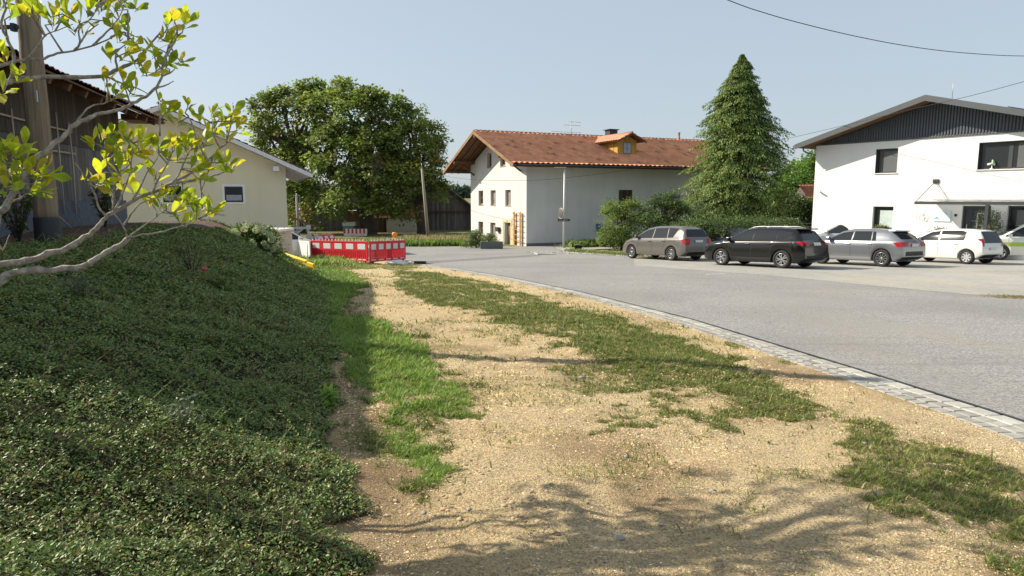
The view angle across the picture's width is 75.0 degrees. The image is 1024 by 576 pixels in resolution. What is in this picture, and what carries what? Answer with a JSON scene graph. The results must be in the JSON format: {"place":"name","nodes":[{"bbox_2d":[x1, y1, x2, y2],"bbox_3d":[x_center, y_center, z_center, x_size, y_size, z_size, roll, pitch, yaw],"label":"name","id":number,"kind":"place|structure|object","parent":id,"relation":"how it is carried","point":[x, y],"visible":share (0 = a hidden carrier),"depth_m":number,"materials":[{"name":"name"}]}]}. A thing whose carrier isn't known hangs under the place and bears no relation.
{"place":"outdoors","nodes":[
{"label":"outdoors","id":0,"kind":"place"},
{"bbox_2d":[282,257,370,287],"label":"bank end grass","id":1,"kind":"structure","parent":0,"point":[332,278],"depth_m":19.21,"materials":[{"name":"green plant"}]},
{"bbox_2d":[304,237,391,243],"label":"lawn under trees","id":2,"kind":"structure","parent":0,"point":[368,239],"depth_m":60.52,"materials":[{"name":"green plant"}]},
{"bbox_2d":[0,198,1023,575],"bbox_3d":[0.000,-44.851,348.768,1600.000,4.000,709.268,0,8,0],"label":"ground","id":3,"kind":"structure","parent":0,"point":[782,500],"depth_m":3.90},
{"bbox_2d":[0,183,32,241],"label":"climbing plant","id":4,"kind":"object","parent":3,"relation":"on","point":[19,229],"visible":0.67,"depth_m":10.12,"materials":[{"name":"green plant"}]},
{"bbox_2d":[0,0,62,246],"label":"utility pole","id":5,"kind":"object","parent":3,"relation":"on","point":[46,220],"visible":0.7,"depth_m":9.03,"materials":[{"name":"brown wood"}]},
{"bbox_2d":[55,271,100,304],"bbox_3d":[-3.904,0.013,6.032,0.363,0.339,0.355,-6,10,-40],"label":"grey weed","id":6,"kind":"object","parent":3,"relation":"on","point":[83,286],"visible":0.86,"depth_m":6.05,"materials":[{"name":"green plant"}]},
{"bbox_2d":[0,46,166,237],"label":"timber barn","id":7,"kind":"structure","parent":3,"relation":"on","point":[70,101],"depth_m":14.36,"materials":[{"name":"wood"}]},
{"bbox_2d":[88,183,118,226],"bbox_3d":[-8.624,-1.767,14.103,0.692,1.037,0.522,-7,11,-43],"label":"climbing plant","id":8,"kind":"object","parent":3,"relation":"on","point":[105,205],"visible":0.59,"depth_m":14.07,"materials":[{"name":"green plant"}]},
{"bbox_2d":[0,0,251,285],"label":"magnolia","id":9,"kind":"object","parent":3,"relation":"on","point":[11,142],"visible":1,"depth_m":3.65,"materials":[{"name":"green plant"}]},
{"bbox_2d":[0,227,322,575],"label":"dry stems","id":10,"kind":"object","parent":3,"relation":"on","point":[170,396],"visible":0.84,"depth_m":4.35,"materials":[{"name":"brown"}]},
{"bbox_2d":[164,394,206,437],"bbox_3d":[-1.911,0.760,3.899,0.211,0.269,0.232,-5,9,-35],"label":"lavender plant","id":11,"kind":"object","parent":3,"relation":"on","point":[184,407],"visible":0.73,"depth_m":3.89,"materials":[{"name":"green plant"}]},
{"bbox_2d":[166,233,211,271],"bbox_3d":[-4.546,-0.446,9.295,0.700,0.663,0.475,0,8,0],"label":"rose plant","id":12,"kind":"object","parent":3,"relation":"on","point":[189,261],"visible":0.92,"depth_m":9.31,"materials":[{"name":"green plant"}]},
{"bbox_2d":[0,219,378,575],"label":"ground cover","id":13,"kind":"object","parent":3,"relation":"on","point":[301,282],"visible":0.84,"depth_m":4.42,"materials":[{"name":"green plant"}]},
{"bbox_2d":[202,263,233,289],"bbox_3d":[-4.057,-0.120,9.203,0.422,0.444,0.533,-2,8,-17],"label":"fern weed","id":14,"kind":"object","parent":3,"relation":"on","point":[215,281],"visible":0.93,"depth_m":9.22,"materials":[{"name":"green plant"}]},
{"bbox_2d":[118,105,319,233],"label":"cream house","id":15,"kind":"structure","parent":3,"relation":"on","point":[250,189],"depth_m":38.28,"materials":[{"name":"beige paint"}]},
{"bbox_2d":[159,184,184,203],"bbox_3d":[-19.051,-5.273,37.393,1.210,1.130,0.137,-3,8,-22],"label":"window","id":16,"kind":"structure","parent":15,"relation":"in","point":[179,189],"depth_m":37.40,"materials":[{"name":"grey"}]},
{"bbox_2d":[222,184,245,203],"bbox_3d":[-16.098,-5.432,38.575,1.240,1.130,0.137,-3,8,-22],"label":"window","id":17,"kind":"structure","parent":15,"relation":"in","point":[235,194],"depth_m":38.58,"materials":[{"name":"grey glass"}]},
{"bbox_2d":[228,221,289,258],"bbox_3d":[-7.259,-1.160,17.830,2.463,1.280,1.816,0,8,0],"label":"hydrangea","id":18,"kind":"object","parent":3,"relation":"on","point":[261,236],"visible":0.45,"depth_m":17.61,"materials":[{"name":"green plant"}]},
{"bbox_2d":[267,228,293,254],"bbox_3d":[-11.077,-1.503,27.848,3.500,1.960,1.600,0,8,0],"label":"transformer box","id":19,"kind":"object","parent":3,"relation":"on","point":[287,235],"visible":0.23,"depth_m":27.75,"materials":[{"name":"white paint"}]},
{"bbox_2d":[241,74,348,233],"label":"chestnut tree","id":20,"kind":"object","parent":3,"relation":"on","point":[290,147],"visible":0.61,"depth_m":74.57,"materials":[{"name":"green plant"}]},
{"bbox_2d":[293,194,301,235],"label":"telegraph pole","id":21,"kind":"object","parent":3,"relation":"on","point":[297,212],"visible":0.77,"depth_m":61.56,"materials":[{"name":"grey wood"}]},
{"bbox_2d":[285,253,315,269],"bbox_3d":[-7.100,-0.811,22.032,0.163,0.471,3.398,-24,22,-31],"label":"yellow board","id":22,"kind":"object","parent":3,"relation":"on","point":[306,262],"visible":0.13,"depth_m":21.33,"materials":[{"name":"plastic"}]},
{"bbox_2d":[292,232,309,255],"bbox_3d":[-11.056,-2.131,31.538,3.611,1.643,2.006,-3,6,-28],"label":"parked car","id":23,"kind":"object","parent":3,"relation":"on","point":[295,237],"visible":0.07,"depth_m":31.15,"materials":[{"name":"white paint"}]},
{"bbox_2d":[298,239,310,256],"bbox_3d":[-9.780,-1.746,30.827,0.840,1.005,4.325,-4,7,-28],"label":"site barrier","id":24,"kind":"object","parent":3,"relation":"on","point":[302,247],"visible":0.5,"depth_m":30.02,"materials":[{"name":"white plastic"}]},
{"bbox_2d":[287,178,334,226],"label":"background tree","id":25,"kind":"object","parent":3,"relation":"on","point":[318,194],"visible":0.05,"depth_m":92.61,"materials":[{"name":"green plant"}]},
{"bbox_2d":[318,233,334,240],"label":"site barrier","id":26,"kind":"object","parent":3,"relation":"on","point":[326,236],"visible":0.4,"depth_m":52.02,"materials":[{"name":"red plastic"}]},
{"bbox_2d":[316,382,339,407],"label":"dock leaf","id":27,"kind":"object","parent":3,"relation":"on","point":[328,390],"visible":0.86,"depth_m":5.63,"materials":[{"name":"green plant"}]},
{"bbox_2d":[294,254,366,266],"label":"grass","id":28,"kind":"structure","parent":3,"relation":"on","point":[325,260],"depth_m":25.93,"materials":[{"name":"green plant"}]},
{"bbox_2d":[310,239,373,263],"bbox_3d":[-7.370,-1.542,28.343,3.554,1.055,0.840,4,8,34],"label":"site barrier","id":29,"kind":"object","parent":3,"relation":"on","point":[354,249],"visible":0.81,"depth_m":28.14,"materials":[{"name":"red plastic"}]},
{"bbox_2d":[342,222,357,232],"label":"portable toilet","id":30,"kind":"object","parent":3,"relation":"on","point":[350,225],"visible":0.72,"depth_m":73.75,"materials":[{"name":"green plastic"}]},
{"bbox_2d":[297,75,413,234],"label":"chestnut tree","id":31,"kind":"object","parent":3,"relation":"on","point":[354,175],"visible":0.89,"depth_m":71.19,"materials":[{"name":"green plant"}]},
{"bbox_2d":[344,229,366,235],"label":"site fence","id":32,"kind":"object","parent":3,"relation":"on","point":[355,232],"visible":1,"depth_m":71.81,"materials":[{"name":"red plastic"}]},
{"bbox_2d":[318,263,429,269],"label":"grass","id":33,"kind":"structure","parent":3,"relation":"on","point":[382,265],"depth_m":25.98,"materials":[{"name":"green plant"}]},
{"bbox_2d":[288,150,470,230],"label":"distant barn","id":34,"kind":"structure","parent":3,"relation":"on","point":[455,214],"depth_m":84.90,"materials":[{"name":"brown wood"}]},
{"bbox_2d":[363,239,405,264],"bbox_3d":[-5.233,-1.526,28.168,0.840,1.055,2.616,3,6,24],"label":"site barrier","id":35,"kind":"object","parent":3,"relation":"on","point":[395,250],"visible":0.91,"depth_m":28.08,"materials":[{"name":"red plastic"}]},
{"bbox_2d":[347,200,423,231],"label":"shed","id":36,"kind":"structure","parent":3,"relation":"on","point":[388,225],"depth_m":79.47,"materials":[{"name":"brown wood"}]},
{"bbox_2d":[385,260,413,264],"bbox_3d":[-4.653,-1.038,27.578,1.193,0.279,0.482,0,8,0],"label":"sand bag","id":37,"kind":"object","parent":3,"relation":"on","point":[402,262],"visible":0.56,"depth_m":27.48,"materials":[{"name":"white fabric"}]},
{"bbox_2d":[359,100,454,234],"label":"chestnut tree","id":38,"kind":"object","parent":3,"relation":"on","point":[432,144],"visible":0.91,"depth_m":70.70,"materials":[{"name":"green plant"}]},
{"bbox_2d":[421,163,429,236],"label":"leaning pole","id":39,"kind":"object","parent":3,"relation":"on","point":[425,208],"visible":0.83,"depth_m":57.45,"materials":[{"name":"grey wood"}]},
{"bbox_2d":[382,239,490,246],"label":"green weeds","id":40,"kind":"object","parent":3,"relation":"on","point":[425,243],"visible":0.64,"depth_m":52.27,"materials":[{"name":"green plant"}]},
{"bbox_2d":[387,233,500,241],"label":"dry grass strip","id":41,"kind":"object","parent":3,"relation":"on","point":[442,237],"visible":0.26,"depth_m":54.77,"materials":[{"name":"green plant"}]},
{"bbox_2d":[460,228,486,247],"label":"rose bush","id":42,"kind":"object","parent":3,"relation":"on","point":[474,238],"visible":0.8,"depth_m":49.79,"materials":[{"name":"green plant"}]},
{"bbox_2d":[511,212,521,245],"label":"ladder","id":43,"kind":"object","parent":3,"relation":"on","point":[519,224],"visible":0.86,"depth_m":53.42,"materials":[{"name":"orange wood"}]},
{"bbox_2d":[534,252,553,254],"bbox_3d":[1.907,-1.956,38.419,1.200,0.100,0.500,0,9,-23],"label":"broken slab","id":44,"kind":"object","parent":3,"relation":"on","point":[543,253],"depth_m":38.17,"materials":[{"name":"concrete"}]},
{"bbox_2d":[555,167,565,249],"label":"street lamp","id":45,"kind":"object","parent":3,"relation":"on","point":[563,208],"visible":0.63,"depth_m":45.62,"materials":[{"name":"metal"}]},
{"bbox_2d":[558,208,565,218],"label":"round traffic sign","id":46,"kind":"object","parent":45,"relation":"attached to","point":[561,213],"visible":1,"depth_m":45.69,"materials":[{"name":"grey metal"}]},
{"bbox_2d":[552,245,622,248],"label":"house forecourt","id":47,"kind":"structure","parent":3,"relation":"on","point":[560,247],"depth_m":50.50,"materials":[{"name":"concrete"}]},
{"bbox_2d":[554,238,626,246],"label":"wall weeds","id":48,"kind":"object","parent":47,"relation":"on","point":[589,242],"depth_m":51.17,"materials":[{"name":"green plant"}]},
{"bbox_2d":[341,334,868,552],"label":"soil clods","id":49,"kind":"object","parent":3,"relation":"on","point":[444,508],"visible":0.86,"depth_m":3.73,"materials":[{"name":"soil"}]},
{"bbox_2d":[443,121,773,245],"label":"farmhouse","id":50,"kind":"object","parent":3,"relation":"on","point":[483,158],"visible":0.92,"depth_m":55.13,"materials":[{"name":"white paint"}]},
{"bbox_2d":[489,153,491,167],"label":"window","id":51,"kind":"structure","parent":50,"relation":"in","point":[490,155],"depth_m":58.74,"materials":[{"name":"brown wood"}]},
{"bbox_2d":[490,190,495,205],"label":"window","id":52,"kind":"structure","parent":50,"relation":"in","point":[494,191],"depth_m":58.34,"materials":[{"name":"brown wood"}]},
{"bbox_2d":[492,223,494,234],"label":"window","id":53,"kind":"structure","parent":50,"relation":"in","point":[493,224],"depth_m":58.95,"materials":[{"name":"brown wood"}]},
{"bbox_2d":[507,190,510,205],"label":"window","id":54,"kind":"structure","parent":50,"relation":"in","point":[508,191],"depth_m":55.52,"materials":[{"name":"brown wood"}]},
{"bbox_2d":[508,223,509,243],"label":"door","id":55,"kind":"structure","parent":50,"relation":"in","point":[508,223],"depth_m":56.07,"materials":[{"name":"brown wood"}]},
{"bbox_2d":[511,227,512,244],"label":"open door leaf","id":56,"kind":"structure","parent":50,"relation":"in","point":[511,227],"depth_m":54.64,"materials":[{"name":"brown wood"}]},
{"bbox_2d":[427,166,651,180],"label":"house cable","id":57,"kind":"object","parent":50,"relation":"attached to","point":[530,180],"visible":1,"depth_m":48.79,"materials":[{"name":"black plastic"}]},
{"bbox_2d":[623,142,631,153],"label":"dormer window","id":58,"kind":"structure","parent":50,"relation":"in","point":[627,147],"depth_m":56.15,"materials":[{"name":"grey glass"}]},
{"bbox_2d":[591,195,651,250],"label":"shrub","id":59,"kind":"object","parent":3,"relation":"on","point":[620,214],"visible":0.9,"depth_m":46.09,"materials":[{"name":"green plant"}]},
{"bbox_2d":[421,369,866,539],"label":"loose stones","id":60,"kind":"object","parent":3,"relation":"on","point":[615,536],"visible":0.99,"depth_m":3.55,"materials":[{"name":"beige stone"}]},
{"bbox_2d":[625,187,699,236],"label":"shrub","id":61,"kind":"object","parent":3,"relation":"on","point":[666,213],"visible":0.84,"depth_m":45.11,"materials":[{"name":"green plant"}]},
{"bbox_2d":[335,298,1023,575],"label":"sand pebbles","id":62,"kind":"object","parent":3,"relation":"on","point":[757,366],"visible":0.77,"depth_m":4.90,"materials":[{"name":"stone"}]},
{"bbox_2d":[372,309,1020,574],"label":"grey stones","id":63,"kind":"object","parent":3,"relation":"on","point":[717,559],"visible":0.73,"depth_m":3.84,"materials":[{"name":"grey stone"}]},
{"bbox_2d":[670,211,806,240],"bbox_3d":[14.280,-3.300,40.832,10.948,2.865,4.601,-4,9,-26],"label":"shrub","id":64,"kind":"object","parent":3,"relation":"on","point":[712,224],"visible":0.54,"depth_m":39.74,"materials":[{"name":"green plant"}]},
{"bbox_2d":[675,54,804,228],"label":"conifer","id":65,"kind":"object","parent":3,"relation":"on","point":[740,119],"visible":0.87,"depth_m":46.70,"materials":[{"name":"green plant"}]},
{"bbox_2d":[767,188,812,227],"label":"hedge tree","id":66,"kind":"object","parent":3,"relation":"on","point":[802,209],"visible":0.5,"depth_m":56.57,"materials":[{"name":"green plant"}]},
{"bbox_2d":[765,149,815,214],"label":"background tree","id":67,"kind":"object","parent":3,"relation":"on","point":[804,177],"visible":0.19,"depth_m":77.13,"materials":[{"name":"green plant"}]},
{"bbox_2d":[787,185,813,227],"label":"distant house","id":68,"kind":"structure","parent":3,"relation":"on","point":[809,189],"depth_m":72.09,"materials":[{"name":"ceramic"}]},
{"bbox_2d":[793,81,1023,236],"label":"modern house","id":69,"kind":"structure","parent":3,"relation":"on","point":[920,171],"depth_m":35.50,"materials":[{"name":"paint"}]},
{"bbox_2d":[872,224,887,228],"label":"window plant","id":70,"kind":"object","parent":69,"relation":"on","point":[881,227],"depth_m":37.54,"materials":[{"name":"green plant"}]},
{"bbox_2d":[873,206,893,228],"bbox_3d":[21.032,-3.977,37.663,0.060,1.250,1.140,-5,9,-33],"label":"window","id":71,"kind":"structure","parent":69,"relation":"in","point":[882,214],"depth_m":37.67,"materials":[{"name":"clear glass"}]},
{"bbox_2d":[873,149,897,173],"bbox_3d":[20.926,-7.070,37.194,0.300,1.375,1.300,-5,9,-33],"label":"window","id":72,"kind":"structure","parent":69,"relation":"in","point":[888,158],"depth_m":37.26,"materials":[{"name":"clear glass"}]},
{"bbox_2d":[769,81,1023,142],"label":"service wire","id":73,"kind":"object","parent":69,"relation":"attached to","point":[906,110],"visible":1,"depth_m":32.73,"materials":[{"name":"black"}]},
{"bbox_2d":[962,206,990,228],"bbox_3d":[23.554,-3.046,33.849,0.138,2.220,1.280,-5,9,-33],"label":"door","id":74,"kind":"structure","parent":69,"relation":"in","point":[969,214],"depth_m":34.00,"materials":[{"name":"glass"}]},
{"bbox_2d":[987,160,995,168],"bbox_3d":[23.766,-6.136,33.064,0.325,0.455,0.342,-5,9,-33],"label":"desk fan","id":75,"kind":"object","parent":69,"relation":"on","point":[993,162],"visible":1,"depth_m":32.98,"materials":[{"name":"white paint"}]},
{"bbox_2d":[975,141,1023,170],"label":"window","id":76,"kind":"structure","parent":69,"relation":"in","point":[1006,155],"depth_m":32.70,"materials":[{"name":"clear glass"}]},
{"bbox_2d":[1007,206,1023,228],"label":"window","id":77,"kind":"structure","parent":69,"relation":"in","point":[1016,213],"depth_m":32.44,"materials":[{"name":"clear glass"}]},
{"bbox_2d":[1003,255,1023,259],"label":"garden wall","id":78,"kind":"structure","parent":3,"relation":"on","point":[1016,257],"depth_m":31.78,"materials":[{"name":"grey concrete"}]},
{"bbox_2d":[0,0,1023,186],"label":"sky","id":79,"kind":"structure","parent":0,"point":[646,68],"materials":[{"name":"blue"}]},
{"bbox_2d":[246,261,1023,575],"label":"grass","id":80,"kind":"structure","parent":0,"point":[361,339],"depth_m":6.40,"materials":[{"name":"green plant"}]},
{"bbox_2d":[368,245,1023,419],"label":"road","id":81,"kind":"structure","parent":0,"point":[969,348],"depth_m":12.45,"materials":[{"name":"grey asphalt"}]},
{"bbox_2d":[306,233,312,239],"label":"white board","id":82,"kind":"object","parent":81,"relation":"on","point":[309,236],"visible":0.49,"depth_m":43.45,"materials":[{"name":"plastic"}]},
{"bbox_2d":[415,255,540,265],"bbox_3d":[-1.686,-1.431,32.777,1.899,0.461,12.198,4,9,30],"label":"road patch","id":83,"kind":"object","parent":81,"relation":"on","point":[440,261],"visible":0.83,"depth_m":33.39,"materials":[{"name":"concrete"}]},
{"bbox_2d":[480,241,502,248],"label":"stone trough","id":84,"kind":"object","parent":81,"relation":"on","point":[491,245],"visible":0.98,"depth_m":47.73,"materials":[{"name":"concrete"}]},
{"bbox_2d":[481,233,498,241],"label":"rose bush","id":85,"kind":"object","parent":84,"relation":"in","point":[490,237],"visible":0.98,"depth_m":48.27,"materials":[{"name":"green plant"}]},
{"bbox_2d":[574,244,581,248],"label":"black tub","id":86,"kind":"object","parent":81,"relation":"on","point":[578,246],"visible":0.57,"depth_m":42.82,"materials":[{"name":"black plastic"}]},
{"bbox_2d":[527,250,646,256],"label":"kerb rubble","id":87,"kind":"object","parent":81,"relation":"on","point":[540,251],"visible":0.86,"depth_m":40.50,"materials":[{"name":"stone"}]},
{"bbox_2d":[561,248,647,256],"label":"kerb grass","id":88,"kind":"structure","parent":81,"relation":"on","point":[605,252],"depth_m":39.11,"materials":[{"name":"green plant"}]},
{"bbox_2d":[637,255,763,262],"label":"kerb grass","id":89,"kind":"structure","parent":81,"relation":"on","point":[682,258],"depth_m":33.19,"materials":[{"name":"green plant"}]},
{"bbox_2d":[426,264,1023,421],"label":"kerb joint","id":90,"kind":"object","parent":81,"relation":"on","point":[823,358],"visible":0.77,"depth_m":7.61,"materials":[{"name":"grey concrete"}]},
{"bbox_2d":[634,255,1023,298],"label":"parking pavement","id":91,"kind":"structure","parent":0,"point":[993,277],"depth_m":23.23,"materials":[{"name":"concrete"}]},
{"bbox_2d":[623,223,710,260],"bbox_3d":[7.488,-2.299,32.712,2.092,1.763,4.495,-3,6,-31],"label":"minivan","id":92,"kind":"object","parent":91,"relation":"on","point":[671,243],"visible":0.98,"depth_m":31.35,"materials":[{"name":"grey paint"}]},
{"bbox_2d":[710,228,752,241],"bbox_3d":[13.016,-2.770,39.161,2.135,1.516,4.276,-4,7,-40],"label":"parked car","id":93,"kind":"object","parent":91,"relation":"on","point":[732,232],"visible":0.17,"depth_m":38.56,"materials":[{"name":"grey paint"}]},
{"bbox_2d":[705,226,827,267],"bbox_3d":[10.175,-1.695,26.986,2.181,1.611,4.504,-4,7,-38],"label":"parked car","id":94,"kind":"object","parent":91,"relation":"on","point":[782,246],"visible":1,"depth_m":25.81,"materials":[{"name":"black paint"}]},
{"bbox_2d":[818,224,848,239],"bbox_3d":[20.350,-3.115,39.894,4.916,2.068,2.325,4,7,40],"label":"parked car","id":95,"kind":"object","parent":91,"relation":"on","point":[835,230],"visible":0.13,"depth_m":39.72,"materials":[{"name":"silver metal"}]},
{"bbox_2d":[817,228,925,266],"bbox_3d":[14.692,-1.738,27.972,2.135,1.516,4.276,-3,6,-32],"label":"parked car","id":96,"kind":"object","parent":91,"relation":"on","point":[882,247],"visible":0.82,"depth_m":26.71,"materials":[{"name":"silver metal"}]},
{"bbox_2d":[914,225,1002,263],"bbox_3d":[19.464,-1.959,29.674,2.006,1.643,3.611,-3,6,-27],"label":"parked car","id":97,"kind":"object","parent":91,"relation":"on","point":[966,246],"visible":0.8,"depth_m":28.50,"materials":[{"name":"white paint"}]},
{"bbox_2d":[971,208,1010,232],"bbox_3d":[23.403,-2.525,32.634,1.730,2.842,1.444,4,9,27],"label":"potted shrub","id":98,"kind":"object","parent":91,"relation":"on","point":[993,225],"visible":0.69,"depth_m":32.43,"materials":[{"name":"green plant"}]},
{"bbox_2d":[974,294,1023,298],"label":"seam moss","id":99,"kind":"object","parent":91,"relation":"on","point":[1012,296],"visible":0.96,"depth_m":15.21,"materials":[{"name":"green plant"}]},
{"bbox_2d":[994,224,1023,259],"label":"service car","id":100,"kind":"object","parent":91,"relation":"on","point":[1012,238],"visible":0.37,"depth_m":31.63,"materials":[{"name":"white paint"}]},
{"bbox_2d":[728,0,1013,55],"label":"overhead wire","id":101,"kind":"object","parent":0,"point":[863,37],"visible":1,"depth_m":19.75,"materials":[{"name":"black metal"}]},
{"bbox_3d":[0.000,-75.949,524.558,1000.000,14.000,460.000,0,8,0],"label":"hills","id":102,"kind":"structure","parent":0,"visible":0},
{"bbox_2d":[450,164,814,197],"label":"hill wood","id":103,"kind":"object","parent":102,"relation":"on","point":[460,191],"visible":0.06,"depth_m":323.39,"materials":[{"name":"green plant"}]},
{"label":"sett bed","id":104,"kind":"structure","parent":0,"visible":0},
{"bbox_2d":[381,261,1023,442],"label":"sett gutter","id":105,"kind":"object","parent":104,"relation":"on","point":[994,422],"visible":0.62,"depth_m":7.25,"materials":[{"name":"stone"}]},
{"bbox_2d":[414,261,425,263],"bbox_3d":[-4.121,-1.097,28.772,0.800,0.100,0.400,0,8,0],"label":"foot block","id":106,"kind":"object","parent":105,"relation":"on","point":[420,262],"depth_m":28.58,"materials":[{"name":"rubber"}]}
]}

